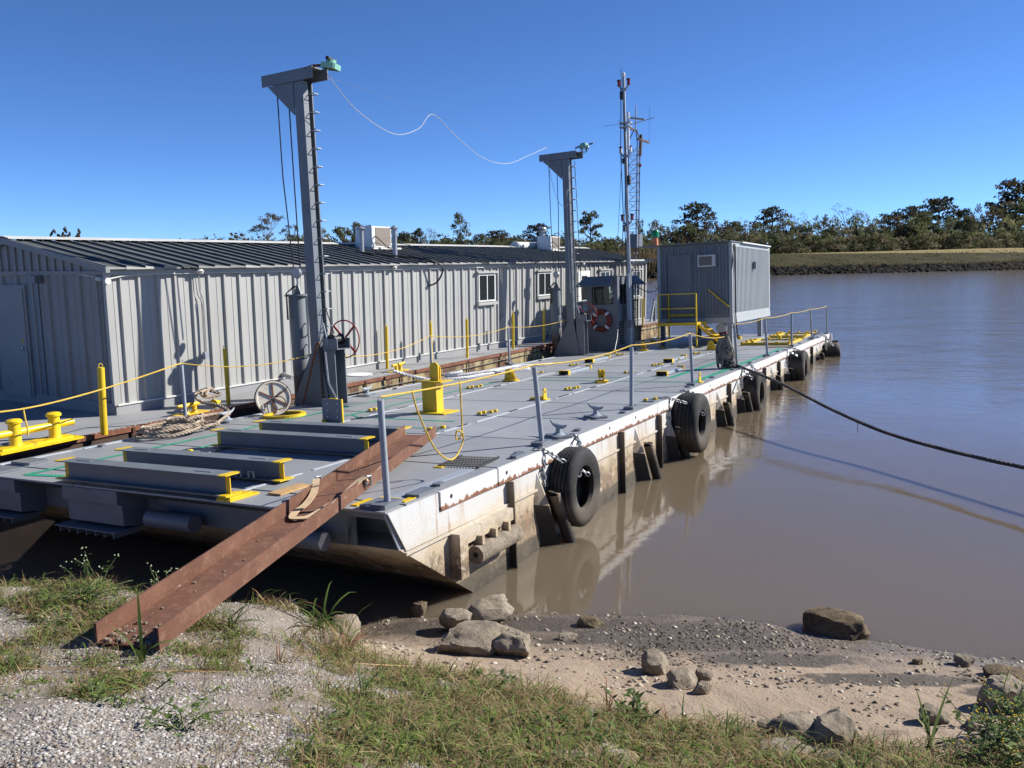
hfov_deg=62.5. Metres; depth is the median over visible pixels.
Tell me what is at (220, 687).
clover weeds
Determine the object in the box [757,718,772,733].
rock
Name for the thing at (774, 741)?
rock
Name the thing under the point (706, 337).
yellow rope
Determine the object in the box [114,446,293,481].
steel beam
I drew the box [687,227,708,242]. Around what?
tree
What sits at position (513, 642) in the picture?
rock
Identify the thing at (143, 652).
grass plant
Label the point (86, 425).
shed barge
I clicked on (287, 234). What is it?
tree
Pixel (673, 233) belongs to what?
tree
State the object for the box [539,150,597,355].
davit crane
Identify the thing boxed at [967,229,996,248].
bush
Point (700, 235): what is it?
bush
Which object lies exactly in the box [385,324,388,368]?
yellow post
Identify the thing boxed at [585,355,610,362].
channel bracket
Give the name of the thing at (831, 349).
tire fender
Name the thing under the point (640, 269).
window
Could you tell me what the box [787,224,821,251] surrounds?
tree
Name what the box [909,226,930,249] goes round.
tree
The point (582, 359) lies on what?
yellow rope
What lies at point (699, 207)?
tree
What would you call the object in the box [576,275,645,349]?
operator booth
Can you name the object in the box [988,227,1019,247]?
bush
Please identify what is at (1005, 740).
weed plant
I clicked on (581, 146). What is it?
flood light
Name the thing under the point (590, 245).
bush
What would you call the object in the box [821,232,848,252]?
bush
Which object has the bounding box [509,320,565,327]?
yellow rope
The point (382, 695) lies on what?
broad weeds
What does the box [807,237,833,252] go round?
bush
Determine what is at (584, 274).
side door
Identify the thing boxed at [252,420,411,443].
steel beam
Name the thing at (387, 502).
rail post
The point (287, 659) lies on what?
grass clump
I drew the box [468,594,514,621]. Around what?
rock
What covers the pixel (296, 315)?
spud pile
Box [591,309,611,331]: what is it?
life ring
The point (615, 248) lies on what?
bush
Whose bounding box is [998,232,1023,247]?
bush
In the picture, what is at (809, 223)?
tree
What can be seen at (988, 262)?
dry reeds
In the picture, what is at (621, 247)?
bush
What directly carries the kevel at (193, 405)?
on the shed barge at (86, 425)
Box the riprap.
[647,261,1023,277]
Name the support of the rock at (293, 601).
on the ground at (832, 668)
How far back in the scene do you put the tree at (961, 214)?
294.54 m
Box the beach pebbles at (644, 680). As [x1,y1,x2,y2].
[332,610,1022,765]
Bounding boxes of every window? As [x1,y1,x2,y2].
[476,271,497,305]
[536,270,552,298]
[599,269,611,292]
[632,268,641,298]
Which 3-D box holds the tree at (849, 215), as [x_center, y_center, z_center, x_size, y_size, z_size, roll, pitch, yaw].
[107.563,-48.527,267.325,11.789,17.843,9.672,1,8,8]
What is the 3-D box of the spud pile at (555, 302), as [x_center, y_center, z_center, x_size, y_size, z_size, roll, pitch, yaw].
[1.462,-0.902,27.715,0.635,4.905,0.466,17,20,64]
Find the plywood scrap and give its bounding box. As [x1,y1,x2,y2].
[268,483,310,495]
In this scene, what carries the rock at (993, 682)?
on the ground at (832, 668)
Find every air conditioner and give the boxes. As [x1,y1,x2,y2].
[355,226,400,248]
[537,236,564,250]
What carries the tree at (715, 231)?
on the bank
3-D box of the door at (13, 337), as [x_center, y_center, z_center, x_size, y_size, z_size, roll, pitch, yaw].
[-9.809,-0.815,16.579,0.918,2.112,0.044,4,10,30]
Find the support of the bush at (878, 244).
on the bank
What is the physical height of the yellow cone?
0.176 m
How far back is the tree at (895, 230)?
266.15 m
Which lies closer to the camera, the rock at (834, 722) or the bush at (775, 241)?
the rock at (834, 722)
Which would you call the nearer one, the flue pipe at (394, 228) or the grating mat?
the grating mat
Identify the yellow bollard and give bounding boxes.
[413,362,458,414]
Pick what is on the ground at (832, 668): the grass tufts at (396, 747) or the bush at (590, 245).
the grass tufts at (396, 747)
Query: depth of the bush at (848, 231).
247.66 m
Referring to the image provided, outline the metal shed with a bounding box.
[0,236,647,415]
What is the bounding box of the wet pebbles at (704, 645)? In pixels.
[362,613,988,681]
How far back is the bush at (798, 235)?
231.94 m
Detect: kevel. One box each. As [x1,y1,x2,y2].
[170,400,209,415]
[388,361,409,372]
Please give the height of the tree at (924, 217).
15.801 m
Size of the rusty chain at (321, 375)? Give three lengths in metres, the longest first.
1.212 x 0.060 x 0.060 m
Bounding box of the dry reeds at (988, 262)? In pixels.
[776,259,1023,267]
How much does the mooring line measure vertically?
0.299 m
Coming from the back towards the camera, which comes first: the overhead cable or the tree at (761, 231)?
the tree at (761, 231)
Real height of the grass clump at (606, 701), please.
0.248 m
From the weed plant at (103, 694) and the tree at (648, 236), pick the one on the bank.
the tree at (648, 236)
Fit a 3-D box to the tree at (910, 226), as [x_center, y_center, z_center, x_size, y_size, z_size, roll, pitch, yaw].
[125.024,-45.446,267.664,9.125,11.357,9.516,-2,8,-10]
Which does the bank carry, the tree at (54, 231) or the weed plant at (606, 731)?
the tree at (54, 231)
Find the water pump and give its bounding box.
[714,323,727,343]
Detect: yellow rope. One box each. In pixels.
[0,363,181,412]
[182,354,310,366]
[345,336,428,356]
[379,364,534,397]
[434,327,507,336]
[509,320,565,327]
[534,345,631,364]
[632,333,689,345]
[690,333,724,338]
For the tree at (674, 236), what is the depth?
218.45 m
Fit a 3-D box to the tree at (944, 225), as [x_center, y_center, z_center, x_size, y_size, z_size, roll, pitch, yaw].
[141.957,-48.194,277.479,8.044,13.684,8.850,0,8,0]
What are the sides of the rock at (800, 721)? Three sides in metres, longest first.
0.340 x 0.340 x 0.262 m
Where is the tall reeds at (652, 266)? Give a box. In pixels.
[563,246,656,273]
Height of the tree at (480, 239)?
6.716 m
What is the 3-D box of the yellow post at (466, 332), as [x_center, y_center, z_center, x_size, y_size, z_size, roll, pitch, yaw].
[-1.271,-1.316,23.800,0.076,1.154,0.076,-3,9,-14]
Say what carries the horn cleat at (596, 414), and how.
on the deck barge at (469, 528)
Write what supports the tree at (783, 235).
on the bank
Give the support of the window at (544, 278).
in the metal shed
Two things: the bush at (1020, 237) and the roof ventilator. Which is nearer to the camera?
the roof ventilator
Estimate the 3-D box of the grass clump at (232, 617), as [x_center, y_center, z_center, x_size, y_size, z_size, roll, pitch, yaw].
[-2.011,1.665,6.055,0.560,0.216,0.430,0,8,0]
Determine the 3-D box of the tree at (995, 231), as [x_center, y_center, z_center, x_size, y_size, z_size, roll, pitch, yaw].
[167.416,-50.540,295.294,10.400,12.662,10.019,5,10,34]
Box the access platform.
[657,293,719,347]
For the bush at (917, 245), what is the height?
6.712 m
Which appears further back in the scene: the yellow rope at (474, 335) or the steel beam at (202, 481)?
the yellow rope at (474, 335)
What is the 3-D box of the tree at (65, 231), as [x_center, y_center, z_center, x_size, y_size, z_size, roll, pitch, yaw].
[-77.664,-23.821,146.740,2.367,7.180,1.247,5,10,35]
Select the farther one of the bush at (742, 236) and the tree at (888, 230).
the tree at (888, 230)
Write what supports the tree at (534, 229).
on the bank
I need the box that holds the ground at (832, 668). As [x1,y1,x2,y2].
[0,586,1023,767]
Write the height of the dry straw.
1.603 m
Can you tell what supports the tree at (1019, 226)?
on the bank
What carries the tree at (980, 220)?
on the bank
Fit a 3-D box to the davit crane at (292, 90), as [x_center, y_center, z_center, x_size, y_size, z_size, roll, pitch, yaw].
[-3.875,-2.792,16.502,1.680,6.416,0.558,1,7,28]
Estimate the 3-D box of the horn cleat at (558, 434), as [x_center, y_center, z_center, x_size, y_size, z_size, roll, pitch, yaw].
[0.653,0.633,11.853,0.260,0.217,0.529,-5,6,-23]
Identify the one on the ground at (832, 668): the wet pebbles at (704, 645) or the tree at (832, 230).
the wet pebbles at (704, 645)
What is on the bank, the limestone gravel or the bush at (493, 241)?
the bush at (493, 241)
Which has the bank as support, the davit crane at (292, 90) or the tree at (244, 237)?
the tree at (244, 237)
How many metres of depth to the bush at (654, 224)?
218.88 m
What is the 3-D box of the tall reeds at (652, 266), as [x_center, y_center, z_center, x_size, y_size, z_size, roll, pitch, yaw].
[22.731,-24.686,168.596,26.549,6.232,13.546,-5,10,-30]
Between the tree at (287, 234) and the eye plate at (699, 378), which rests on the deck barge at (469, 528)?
the eye plate at (699, 378)
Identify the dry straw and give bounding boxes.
[0,572,1023,767]
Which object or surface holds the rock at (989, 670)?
on the ground at (832, 668)
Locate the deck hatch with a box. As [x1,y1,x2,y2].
[254,380,305,418]
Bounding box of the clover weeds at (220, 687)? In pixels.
[0,583,1023,767]
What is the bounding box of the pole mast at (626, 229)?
[607,69,654,349]
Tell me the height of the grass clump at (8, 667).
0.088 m
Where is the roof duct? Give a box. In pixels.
[511,241,536,247]
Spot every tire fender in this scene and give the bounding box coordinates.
[532,433,600,526]
[661,389,710,452]
[736,363,766,410]
[782,347,809,379]
[819,334,840,356]
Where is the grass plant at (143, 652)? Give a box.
[101,587,174,663]
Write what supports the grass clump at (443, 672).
on the ground at (832, 668)
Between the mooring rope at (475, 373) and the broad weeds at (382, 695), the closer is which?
the broad weeds at (382, 695)
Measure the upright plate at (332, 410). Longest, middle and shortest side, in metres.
0.432 x 0.411 x 0.170 m
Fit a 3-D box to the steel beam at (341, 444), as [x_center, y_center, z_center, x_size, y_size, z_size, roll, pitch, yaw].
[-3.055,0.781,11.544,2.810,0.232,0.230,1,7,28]
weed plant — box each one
[60,547,118,588]
[69,670,174,709]
[138,696,229,736]
[147,563,177,584]
[458,667,518,704]
[527,707,624,748]
[602,686,665,729]
[935,707,1023,767]
[939,684,1023,755]
[968,710,1023,754]
[981,676,1023,740]
[989,668,1023,732]
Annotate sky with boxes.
[0,0,1023,244]
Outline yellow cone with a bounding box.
[210,399,220,407]
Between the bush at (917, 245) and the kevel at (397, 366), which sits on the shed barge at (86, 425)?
the kevel at (397, 366)
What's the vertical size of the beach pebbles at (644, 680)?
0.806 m
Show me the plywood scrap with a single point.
(288, 489)
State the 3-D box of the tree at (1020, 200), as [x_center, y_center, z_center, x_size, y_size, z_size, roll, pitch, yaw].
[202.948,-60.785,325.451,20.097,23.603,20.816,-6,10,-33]
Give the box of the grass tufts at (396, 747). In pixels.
[0,571,1023,767]
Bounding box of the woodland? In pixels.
[204,223,996,253]
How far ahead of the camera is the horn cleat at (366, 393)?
17.98 m
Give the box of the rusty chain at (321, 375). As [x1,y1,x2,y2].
[318,344,323,398]
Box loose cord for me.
[546,148,570,292]
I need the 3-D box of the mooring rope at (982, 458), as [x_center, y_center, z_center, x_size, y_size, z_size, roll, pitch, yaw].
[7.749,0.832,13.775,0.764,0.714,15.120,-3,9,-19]
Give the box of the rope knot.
[723,360,735,367]
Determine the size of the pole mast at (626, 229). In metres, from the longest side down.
9.339 x 1.802 x 0.405 m
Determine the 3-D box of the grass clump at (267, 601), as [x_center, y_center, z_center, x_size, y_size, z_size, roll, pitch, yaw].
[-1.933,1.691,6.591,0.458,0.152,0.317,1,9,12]
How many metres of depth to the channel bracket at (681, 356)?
23.54 m
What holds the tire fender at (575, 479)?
hanging from the deck barge at (469, 528)
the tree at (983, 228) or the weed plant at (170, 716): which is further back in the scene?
the tree at (983, 228)
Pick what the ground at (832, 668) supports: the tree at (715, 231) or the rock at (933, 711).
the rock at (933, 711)
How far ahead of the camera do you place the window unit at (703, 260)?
29.02 m
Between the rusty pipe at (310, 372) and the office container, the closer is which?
the rusty pipe at (310, 372)
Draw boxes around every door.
[0,288,31,396]
[578,271,589,314]
[669,255,690,316]
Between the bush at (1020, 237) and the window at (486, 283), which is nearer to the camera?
the window at (486, 283)
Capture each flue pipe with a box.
[356,225,364,251]
[389,225,398,257]
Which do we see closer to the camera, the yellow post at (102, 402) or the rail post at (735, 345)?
the yellow post at (102, 402)
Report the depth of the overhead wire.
19.03 m
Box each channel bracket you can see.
[559,365,591,374]
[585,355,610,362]
[656,365,683,375]
[663,354,686,362]
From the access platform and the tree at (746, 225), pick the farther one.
the tree at (746, 225)
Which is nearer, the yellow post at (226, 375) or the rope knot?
the yellow post at (226, 375)
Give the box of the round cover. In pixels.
[346,372,372,376]
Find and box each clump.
[0,658,20,674]
[26,578,134,616]
[210,600,263,632]
[252,588,299,609]
[271,644,307,663]
[277,581,351,639]
[297,603,382,657]
[350,669,379,698]
[423,660,460,682]
[534,683,565,701]
[582,679,627,717]
[631,691,705,732]
[646,722,684,746]
[689,710,745,745]
[765,737,819,767]
[830,747,881,767]
[833,730,879,759]
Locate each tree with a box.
[50,229,60,236]
[61,227,70,236]
[232,231,253,240]
[247,212,285,240]
[279,224,298,239]
[321,228,329,241]
[329,226,354,242]
[351,221,370,236]
[397,231,414,243]
[410,228,426,243]
[415,228,439,243]
[429,239,450,243]
[450,212,471,243]
[455,238,469,244]
[469,233,487,244]
[479,230,511,245]
[505,235,516,245]
[519,223,555,241]
[579,210,602,241]
[595,238,616,251]
[607,236,621,252]
[632,220,645,237]
[643,233,651,253]
[646,226,685,243]
[661,224,682,244]
[670,201,719,241]
[673,223,696,242]
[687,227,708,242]
[700,221,741,239]
[707,228,720,241]
[717,219,743,239]
[724,217,749,233]
[737,224,760,240]
[747,205,797,240]
[748,221,767,244]
[763,224,777,253]
[770,232,796,253]
[777,211,807,251]
[778,216,794,251]
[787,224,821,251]
[796,220,811,250]
[805,214,837,236]
[806,219,834,252]
[820,227,842,252]
[821,217,847,249]
[831,203,869,228]
[844,213,868,251]
[859,216,879,251]
[867,211,905,238]
[869,228,895,250]
[873,215,900,237]
[886,205,933,237]
[892,222,922,248]
[893,224,924,240]
[903,196,967,236]
[905,210,934,247]
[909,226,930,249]
[932,217,955,249]
[933,221,961,234]
[944,208,977,240]
[950,215,979,248]
[962,220,991,248]
[966,211,994,231]
[972,224,991,247]
[974,203,1006,237]
[974,225,1004,245]
[982,214,1020,247]
[983,201,1023,240]
[984,177,1023,226]
[994,219,1021,247]
[1011,196,1023,225]
[1012,220,1023,247]
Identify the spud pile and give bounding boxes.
[284,284,309,405]
[548,281,562,356]
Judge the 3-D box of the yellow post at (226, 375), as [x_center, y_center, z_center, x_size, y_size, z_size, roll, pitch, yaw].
[-5.490,-0.166,16.221,0.079,1.155,0.100,4,10,30]
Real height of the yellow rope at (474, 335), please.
0.197 m
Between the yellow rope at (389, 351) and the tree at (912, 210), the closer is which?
the yellow rope at (389, 351)
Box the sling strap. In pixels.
[289,475,371,519]
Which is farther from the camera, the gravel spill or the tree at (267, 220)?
the tree at (267, 220)
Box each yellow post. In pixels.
[97,363,107,434]
[223,346,230,404]
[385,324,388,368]
[429,320,432,361]
[465,318,468,357]
[512,312,514,348]
[543,308,544,341]
[642,297,643,324]
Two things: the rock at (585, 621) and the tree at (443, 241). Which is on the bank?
the tree at (443, 241)
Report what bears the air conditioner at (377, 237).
on the metal shed
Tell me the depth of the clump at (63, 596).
6.14 m
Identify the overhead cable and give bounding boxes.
[327,74,546,163]
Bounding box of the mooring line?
[193,387,228,410]
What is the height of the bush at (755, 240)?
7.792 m
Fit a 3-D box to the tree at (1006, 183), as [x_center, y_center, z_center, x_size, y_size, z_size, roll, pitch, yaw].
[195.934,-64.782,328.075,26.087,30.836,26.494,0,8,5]
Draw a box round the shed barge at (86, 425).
[0,319,668,462]
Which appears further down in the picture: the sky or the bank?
the bank
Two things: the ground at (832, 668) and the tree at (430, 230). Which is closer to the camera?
the ground at (832, 668)
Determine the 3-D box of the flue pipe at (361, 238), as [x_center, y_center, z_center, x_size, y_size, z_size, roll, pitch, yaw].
[-4.087,-3.908,22.871,0.276,0.782,0.276,4,10,30]
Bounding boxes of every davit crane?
[261,65,366,406]
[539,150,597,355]
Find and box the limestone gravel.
[0,586,1020,767]
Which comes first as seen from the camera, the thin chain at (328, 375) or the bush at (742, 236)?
the thin chain at (328, 375)
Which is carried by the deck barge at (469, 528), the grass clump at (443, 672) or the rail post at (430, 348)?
the rail post at (430, 348)
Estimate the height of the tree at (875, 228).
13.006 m
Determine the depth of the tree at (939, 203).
298.70 m
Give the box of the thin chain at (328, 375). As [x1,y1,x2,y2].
[324,349,335,397]
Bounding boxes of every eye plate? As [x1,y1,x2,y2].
[541,388,549,399]
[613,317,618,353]
[697,372,703,382]
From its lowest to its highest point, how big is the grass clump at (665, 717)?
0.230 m
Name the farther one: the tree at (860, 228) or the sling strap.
the tree at (860, 228)
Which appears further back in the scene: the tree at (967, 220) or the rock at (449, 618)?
the tree at (967, 220)
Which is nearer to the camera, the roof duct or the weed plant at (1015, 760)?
the weed plant at (1015, 760)
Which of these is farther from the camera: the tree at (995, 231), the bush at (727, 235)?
the tree at (995, 231)
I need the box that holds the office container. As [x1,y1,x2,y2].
[637,240,770,344]
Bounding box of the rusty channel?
[94,425,435,649]
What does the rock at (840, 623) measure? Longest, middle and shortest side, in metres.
0.640 x 0.500 x 0.312 m
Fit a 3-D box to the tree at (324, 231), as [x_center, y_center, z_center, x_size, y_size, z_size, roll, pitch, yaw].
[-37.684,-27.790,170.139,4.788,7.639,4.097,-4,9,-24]
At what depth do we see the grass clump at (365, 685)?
5.10 m
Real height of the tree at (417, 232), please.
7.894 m
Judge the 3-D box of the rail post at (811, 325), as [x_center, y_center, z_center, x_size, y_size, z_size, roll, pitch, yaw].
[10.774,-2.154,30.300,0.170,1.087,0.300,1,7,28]
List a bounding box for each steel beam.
[54,457,259,501]
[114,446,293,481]
[210,428,374,455]
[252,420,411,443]
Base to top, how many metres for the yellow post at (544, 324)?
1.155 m
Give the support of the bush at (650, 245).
on the bank
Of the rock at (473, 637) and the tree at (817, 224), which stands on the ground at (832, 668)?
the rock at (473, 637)
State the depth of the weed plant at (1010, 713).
5.64 m
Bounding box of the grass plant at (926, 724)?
[913,679,960,751]
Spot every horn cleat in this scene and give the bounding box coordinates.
[218,408,238,422]
[358,384,375,396]
[545,419,572,438]
[584,402,607,418]
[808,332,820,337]
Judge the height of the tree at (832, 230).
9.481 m
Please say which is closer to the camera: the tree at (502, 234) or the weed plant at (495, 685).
the weed plant at (495, 685)
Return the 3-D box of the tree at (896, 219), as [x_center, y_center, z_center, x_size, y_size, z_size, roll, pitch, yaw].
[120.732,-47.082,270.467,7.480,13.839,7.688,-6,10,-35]
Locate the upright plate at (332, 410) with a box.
[321,398,343,422]
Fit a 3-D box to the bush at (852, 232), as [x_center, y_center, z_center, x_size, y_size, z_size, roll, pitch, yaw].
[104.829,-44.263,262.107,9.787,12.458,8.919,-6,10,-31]
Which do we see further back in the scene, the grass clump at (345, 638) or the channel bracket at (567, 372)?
the channel bracket at (567, 372)
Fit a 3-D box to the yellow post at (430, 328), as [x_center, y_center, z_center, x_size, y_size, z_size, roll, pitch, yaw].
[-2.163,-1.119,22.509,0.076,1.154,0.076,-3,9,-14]
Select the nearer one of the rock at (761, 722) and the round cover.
the rock at (761, 722)
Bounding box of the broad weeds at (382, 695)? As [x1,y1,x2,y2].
[0,579,1022,767]
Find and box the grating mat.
[438,455,499,467]
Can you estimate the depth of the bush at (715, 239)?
215.92 m
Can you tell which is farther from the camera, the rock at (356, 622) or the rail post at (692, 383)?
the rail post at (692, 383)
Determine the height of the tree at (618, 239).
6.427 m
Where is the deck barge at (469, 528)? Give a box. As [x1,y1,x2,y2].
[0,330,837,591]
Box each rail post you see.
[179,362,186,415]
[371,396,401,509]
[426,335,431,377]
[504,327,513,363]
[531,365,550,446]
[623,346,637,409]
[686,334,697,385]
[733,325,738,367]
[763,318,770,355]
[788,313,794,346]
[809,309,814,338]
[824,307,829,333]
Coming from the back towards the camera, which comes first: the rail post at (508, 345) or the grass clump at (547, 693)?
the rail post at (508, 345)
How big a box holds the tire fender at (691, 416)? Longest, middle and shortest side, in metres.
1.251 x 1.148 x 0.622 m
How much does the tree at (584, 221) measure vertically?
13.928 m
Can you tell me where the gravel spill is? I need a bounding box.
[102,448,391,645]
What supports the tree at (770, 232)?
on the bank
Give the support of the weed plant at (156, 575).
on the ground at (832, 668)
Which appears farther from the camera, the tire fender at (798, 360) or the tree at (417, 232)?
the tree at (417, 232)
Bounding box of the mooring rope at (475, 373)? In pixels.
[393,363,551,379]
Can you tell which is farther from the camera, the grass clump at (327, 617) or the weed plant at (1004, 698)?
the grass clump at (327, 617)
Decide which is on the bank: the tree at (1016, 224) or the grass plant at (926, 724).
the tree at (1016, 224)
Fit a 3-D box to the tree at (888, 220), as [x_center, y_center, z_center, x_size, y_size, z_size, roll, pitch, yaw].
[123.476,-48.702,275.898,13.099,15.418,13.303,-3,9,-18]
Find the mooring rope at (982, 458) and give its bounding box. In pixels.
[735,364,1023,469]
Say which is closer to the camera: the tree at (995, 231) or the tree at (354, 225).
the tree at (354, 225)
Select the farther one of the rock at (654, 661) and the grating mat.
the grating mat
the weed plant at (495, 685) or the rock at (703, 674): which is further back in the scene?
the rock at (703, 674)
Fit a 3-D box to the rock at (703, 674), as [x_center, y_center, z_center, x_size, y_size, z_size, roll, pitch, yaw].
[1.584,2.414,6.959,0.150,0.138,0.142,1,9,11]
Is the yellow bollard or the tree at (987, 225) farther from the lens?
the tree at (987, 225)
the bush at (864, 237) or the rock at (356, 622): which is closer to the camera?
the rock at (356, 622)
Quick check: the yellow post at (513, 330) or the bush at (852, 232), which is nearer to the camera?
the yellow post at (513, 330)
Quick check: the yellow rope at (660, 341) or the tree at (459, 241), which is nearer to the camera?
the yellow rope at (660, 341)
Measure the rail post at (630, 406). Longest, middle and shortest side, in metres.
1.087 x 0.300 x 0.170 m
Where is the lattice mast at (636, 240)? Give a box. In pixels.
[628,105,649,326]
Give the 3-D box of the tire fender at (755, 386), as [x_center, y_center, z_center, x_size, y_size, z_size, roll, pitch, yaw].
[5.948,0.160,20.895,0.520,1.257,1.230,1,7,28]
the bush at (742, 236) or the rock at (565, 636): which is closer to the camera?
the rock at (565, 636)
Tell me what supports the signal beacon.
on the office container
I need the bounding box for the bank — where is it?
[649,248,1023,276]
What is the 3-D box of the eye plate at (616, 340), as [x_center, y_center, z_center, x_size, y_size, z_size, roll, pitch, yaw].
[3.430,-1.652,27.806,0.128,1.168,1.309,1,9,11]
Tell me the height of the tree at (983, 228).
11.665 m
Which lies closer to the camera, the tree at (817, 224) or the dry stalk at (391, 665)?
the dry stalk at (391, 665)
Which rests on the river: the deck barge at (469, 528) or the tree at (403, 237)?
the deck barge at (469, 528)
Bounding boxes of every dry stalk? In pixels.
[356,663,449,666]
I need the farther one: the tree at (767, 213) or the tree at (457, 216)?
the tree at (767, 213)
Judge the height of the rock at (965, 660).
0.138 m
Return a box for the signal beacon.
[651,230,658,245]
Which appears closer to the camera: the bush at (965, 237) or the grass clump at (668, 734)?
the grass clump at (668, 734)
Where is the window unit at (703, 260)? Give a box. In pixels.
[697,254,715,266]
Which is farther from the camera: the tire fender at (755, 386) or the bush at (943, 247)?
the bush at (943, 247)
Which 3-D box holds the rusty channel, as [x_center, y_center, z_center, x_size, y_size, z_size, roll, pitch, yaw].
[-1.841,1.116,8.414,0.450,0.143,6.386,1,9,11]
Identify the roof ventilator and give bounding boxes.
[533,227,546,241]
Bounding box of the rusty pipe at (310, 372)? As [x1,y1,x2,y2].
[302,342,319,404]
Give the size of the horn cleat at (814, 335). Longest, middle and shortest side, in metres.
0.529 x 0.260 x 0.217 m
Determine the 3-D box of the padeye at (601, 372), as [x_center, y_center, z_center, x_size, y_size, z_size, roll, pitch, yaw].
[1.988,-0.184,18.727,0.300,0.297,0.400,-2,6,3]
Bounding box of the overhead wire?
[326,76,542,146]
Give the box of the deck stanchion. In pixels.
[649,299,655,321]
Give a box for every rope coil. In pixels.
[134,411,230,438]
[715,334,734,368]
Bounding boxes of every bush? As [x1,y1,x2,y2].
[482,238,509,245]
[498,236,520,245]
[583,244,603,250]
[594,242,613,251]
[605,245,623,252]
[615,241,639,252]
[642,238,662,252]
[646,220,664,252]
[695,232,716,242]
[703,236,727,241]
[720,230,742,241]
[729,229,747,241]
[735,230,763,243]
[750,237,772,251]
[767,237,788,253]
[769,234,801,253]
[782,230,814,252]
[801,237,822,252]
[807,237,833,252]
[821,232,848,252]
[829,227,859,251]
[842,222,863,250]
[843,232,874,251]
[859,236,886,251]
[869,231,890,250]
[876,234,904,250]
[890,237,916,250]
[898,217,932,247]
[904,237,924,250]
[915,229,941,249]
[928,232,959,249]
[936,229,966,249]
[949,230,983,248]
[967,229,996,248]
[976,237,1004,248]
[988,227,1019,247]
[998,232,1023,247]
[1013,230,1023,247]
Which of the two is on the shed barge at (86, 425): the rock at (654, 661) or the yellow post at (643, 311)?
the yellow post at (643, 311)
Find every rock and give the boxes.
[262,598,301,612]
[332,613,360,638]
[411,600,426,616]
[437,620,510,656]
[438,608,471,629]
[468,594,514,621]
[493,628,530,656]
[558,632,577,640]
[577,614,604,627]
[641,648,668,674]
[666,667,697,689]
[691,680,711,694]
[695,668,712,682]
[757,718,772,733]
[760,736,811,762]
[766,711,815,743]
[802,606,870,640]
[812,706,863,748]
[912,658,922,664]
[919,702,950,724]
[953,653,975,667]
[962,716,985,730]
[976,674,1023,712]
[982,664,1023,681]
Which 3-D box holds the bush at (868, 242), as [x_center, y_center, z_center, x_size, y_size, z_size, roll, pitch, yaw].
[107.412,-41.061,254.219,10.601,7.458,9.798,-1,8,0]
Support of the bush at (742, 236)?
on the bank
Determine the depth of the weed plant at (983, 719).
5.36 m
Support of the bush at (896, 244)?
on the bank
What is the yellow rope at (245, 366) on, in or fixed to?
hanging from the rail post at (182, 379)
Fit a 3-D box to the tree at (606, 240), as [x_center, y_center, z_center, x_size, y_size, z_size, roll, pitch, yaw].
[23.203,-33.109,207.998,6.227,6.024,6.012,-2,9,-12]
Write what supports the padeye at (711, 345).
on the deck barge at (469, 528)
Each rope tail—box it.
[23,410,28,435]
[411,380,463,459]
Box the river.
[0,269,1023,660]
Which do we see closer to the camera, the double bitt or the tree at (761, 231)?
the double bitt
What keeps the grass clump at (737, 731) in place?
on the ground at (832, 668)
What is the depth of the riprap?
200.42 m
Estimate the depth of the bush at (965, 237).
269.43 m
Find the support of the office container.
on the deck barge at (469, 528)
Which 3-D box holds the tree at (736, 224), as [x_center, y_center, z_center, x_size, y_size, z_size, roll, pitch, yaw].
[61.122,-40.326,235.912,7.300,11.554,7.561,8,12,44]
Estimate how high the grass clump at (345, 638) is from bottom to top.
0.354 m
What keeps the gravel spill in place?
on the rusty channel
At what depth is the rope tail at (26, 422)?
11.98 m
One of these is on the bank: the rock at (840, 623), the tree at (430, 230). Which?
the tree at (430, 230)
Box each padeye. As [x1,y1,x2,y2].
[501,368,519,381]
[595,369,608,382]
[639,342,648,350]
[705,341,715,349]
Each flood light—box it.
[305,56,340,71]
[575,143,592,152]
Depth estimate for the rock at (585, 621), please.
8.44 m
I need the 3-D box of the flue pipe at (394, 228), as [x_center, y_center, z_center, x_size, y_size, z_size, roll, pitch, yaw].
[-3.187,-3.849,22.885,0.276,0.918,0.276,4,10,30]
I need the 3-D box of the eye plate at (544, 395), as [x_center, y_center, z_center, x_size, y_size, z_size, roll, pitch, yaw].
[0.624,0.187,16.102,0.120,0.217,0.200,1,7,28]
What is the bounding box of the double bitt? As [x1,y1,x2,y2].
[0,412,83,455]
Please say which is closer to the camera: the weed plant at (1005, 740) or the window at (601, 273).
the weed plant at (1005, 740)
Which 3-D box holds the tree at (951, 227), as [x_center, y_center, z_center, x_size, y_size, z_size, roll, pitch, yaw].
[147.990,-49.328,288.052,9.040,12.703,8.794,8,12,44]

